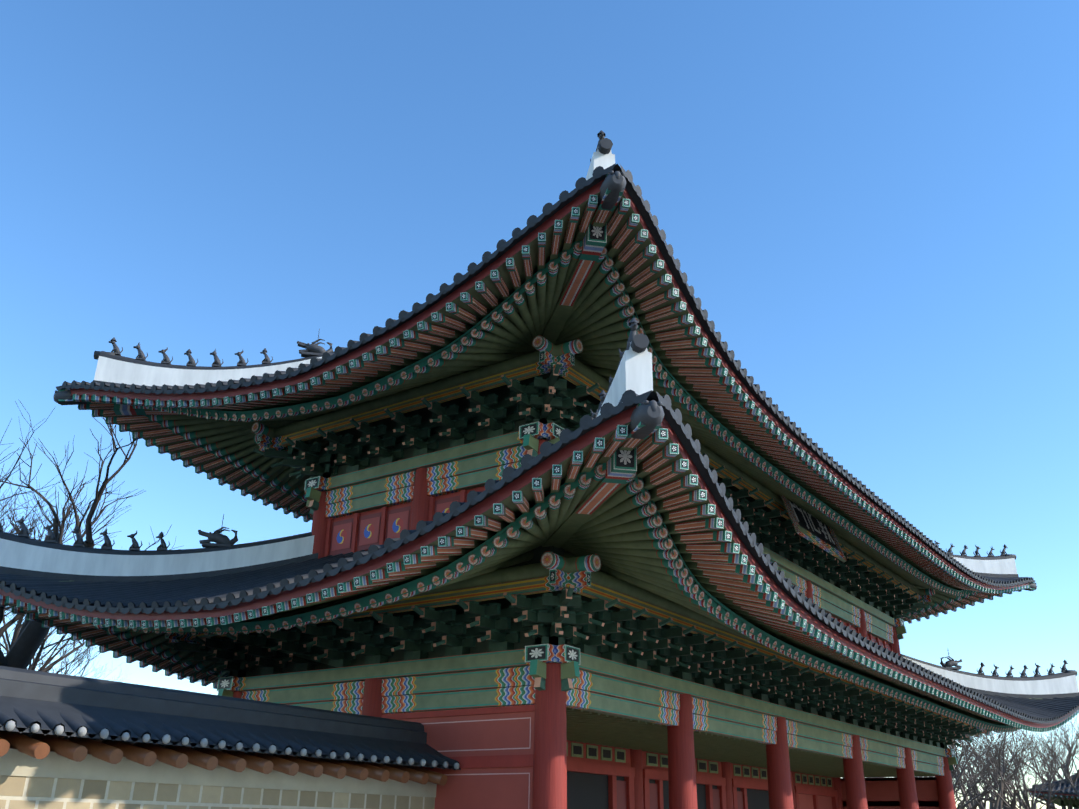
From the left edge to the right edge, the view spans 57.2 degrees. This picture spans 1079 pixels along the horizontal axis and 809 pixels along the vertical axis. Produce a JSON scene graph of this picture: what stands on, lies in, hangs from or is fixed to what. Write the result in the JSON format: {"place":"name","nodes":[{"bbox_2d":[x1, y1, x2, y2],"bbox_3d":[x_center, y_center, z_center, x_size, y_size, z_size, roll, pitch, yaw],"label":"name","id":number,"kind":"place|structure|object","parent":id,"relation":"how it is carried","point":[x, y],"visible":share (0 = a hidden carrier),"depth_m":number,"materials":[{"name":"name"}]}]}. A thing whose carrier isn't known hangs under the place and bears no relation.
{"place":"outdoors","nodes":[
{"label":"outdoors","id":0,"kind":"place"},
{"bbox_2d":[0,0,1078,808],"label":"sky","id":1,"kind":"structure","parent":0,"point":[873,205],"materials":[{"name":"blue"}]},
{"bbox_3d":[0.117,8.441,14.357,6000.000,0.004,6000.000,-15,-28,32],"label":"ground","id":2,"kind":"structure","parent":0,"visible":0},
{"bbox_2d":[0,399,183,681],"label":"trees","id":3,"kind":"object","parent":2,"relation":"on","point":[28,640],"visible":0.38,"depth_m":25.92,"materials":[{"name":"brown plant"}]},
{"bbox_2d":[0,666,460,808],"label":"palace wall","id":4,"kind":"structure","parent":2,"relation":"on","point":[71,742],"depth_m":12.96,"materials":[{"name":"tile"}]},
{"bbox_2d":[166,335,981,808],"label":"gate frame","id":5,"kind":"object","parent":2,"relation":"on","point":[548,677],"visible":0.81,"depth_m":19.68,"materials":[{"name":"wood"}]},
{"bbox_2d":[0,170,1078,741],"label":"roof eaves","id":6,"kind":"object","parent":5,"relation":"attached to","point":[632,500],"visible":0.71,"depth_m":16.95,"materials":[{"name":"wood"}]},
{"bbox_2d":[0,604,337,681],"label":"bird net","id":7,"kind":"object","parent":6,"relation":"attached to","point":[200,656],"visible":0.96,"depth_m":18.44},
{"bbox_2d":[0,130,1078,724],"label":"gate tiles","id":8,"kind":"object","parent":5,"relation":"attached to","point":[222,572],"visible":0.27,"depth_m":19.93,"materials":[{"name":"tile"}]},
{"bbox_2d":[780,495,846,561],"bbox_3d":[7.391,3.154,26.942,0.614,1.629,3.540,-15,-28,32],"label":"plaque","id":9,"kind":"object","parent":5,"relation":"attached to","point":[813,530],"visible":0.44,"depth_m":26.57,"materials":[{"name":"wood"}]},
{"bbox_2d":[864,716,1078,808],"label":"trees","id":10,"kind":"object","parent":2,"relation":"on","point":[994,767],"visible":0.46,"depth_m":54.66,"materials":[{"name":"plant"}]},
{"bbox_2d":[1028,774,1078,808],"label":"building roof","id":11,"kind":"structure","parent":2,"relation":"on","point":[1069,796],"depth_m":70.46,"materials":[{"name":"tile"}]}
]}

